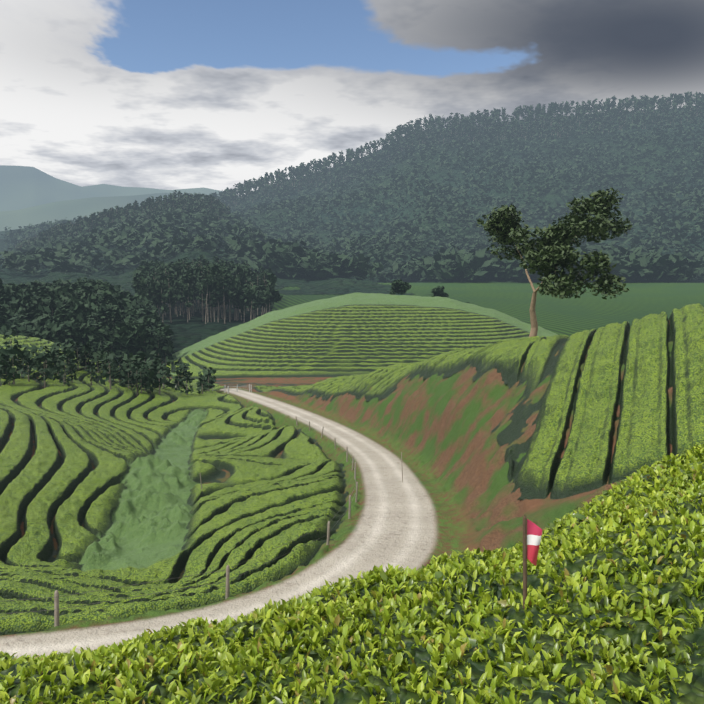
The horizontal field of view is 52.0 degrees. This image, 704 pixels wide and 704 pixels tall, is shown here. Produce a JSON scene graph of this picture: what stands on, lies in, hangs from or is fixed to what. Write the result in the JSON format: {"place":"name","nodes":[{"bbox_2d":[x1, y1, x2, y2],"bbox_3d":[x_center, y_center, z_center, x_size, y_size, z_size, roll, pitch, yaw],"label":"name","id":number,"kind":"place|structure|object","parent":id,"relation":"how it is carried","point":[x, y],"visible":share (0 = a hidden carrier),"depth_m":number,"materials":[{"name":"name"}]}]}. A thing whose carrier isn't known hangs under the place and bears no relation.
{"place":"outdoors","nodes":[
{"label":"outdoors","id":0,"kind":"place"},
{"bbox_2d":[0,107,703,658],"bbox_3d":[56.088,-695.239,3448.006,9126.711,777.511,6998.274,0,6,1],"label":"ground","id":1,"kind":"structure","parent":0,"point":[434,437],"depth_m":88.66,"materials":[{"name":"green plant"}]},
{"bbox_2d":[175,384,251,393],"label":"gate","id":2,"kind":"structure","parent":1,"relation":"on","point":[237,386],"depth_m":129.59,"materials":[{"name":"white paint"}]},
{"bbox_2d":[54,417,402,626],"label":"fence posts","id":3,"kind":"object","parent":1,"relation":"on","point":[56,608],"visible":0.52,"depth_m":27.75,"materials":[{"name":"grey wood"}]},
{"bbox_2d":[0,419,355,613],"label":"fence wire","id":4,"kind":"object","parent":3,"relation":"attached to","point":[190,575],"visible":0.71,"depth_m":22.80,"materials":[{"name":"grey metal"}]},
{"bbox_2d":[0,303,703,703],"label":"tea bushes","id":5,"kind":"object","parent":1,"relation":"on","point":[142,503],"visible":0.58,"depth_m":35.36,"materials":[{"name":"green plant"}]},
{"bbox_2d":[0,91,703,394],"bbox_3d":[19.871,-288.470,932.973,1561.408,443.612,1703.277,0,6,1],"label":"forest","id":6,"kind":"object","parent":1,"relation":"on","point":[135,321],"visible":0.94,"depth_m":811.20,"materials":[{"name":"green plant"}]},
{"bbox_2d":[0,443,703,703],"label":"tea bushes","id":7,"kind":"object","parent":1,"relation":"on","point":[672,485],"visible":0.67,"depth_m":3.61,"materials":[{"name":"green plant"}]},
{"bbox_2d":[164,292,557,381],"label":"tea hill","id":8,"kind":"structure","parent":1,"relation":"on","point":[353,334],"depth_m":205.56,"materials":[{"name":"green plant"}]},
{"bbox_2d":[523,515,526,608],"bbox_3d":[0.881,1.406,3.662,0.031,1.148,0.133,0,6,1],"label":"marker pole","id":9,"kind":"object","parent":1,"relation":"on","point":[524,557],"visible":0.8,"depth_m":3.65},
{"bbox_2d":[527,519,541,565],"bbox_3d":[0.926,0.972,3.665,0.075,0.250,0.034,0,6,1],"label":"marker flag","id":10,"kind":"object","parent":9,"relation":"attached to","point":[534,532],"visible":1,"depth_m":3.66,"materials":[{"name":"red fabric"}]},
{"bbox_2d":[477,187,632,336],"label":"lone tree","id":11,"kind":"object","parent":1,"relation":"on","point":[554,250],"depth_m":67.53,"materials":[{"name":"green plant"}]},
{"bbox_2d":[0,0,703,195],"label":"sky","id":12,"kind":"structure","parent":0,"point":[219,95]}
]}

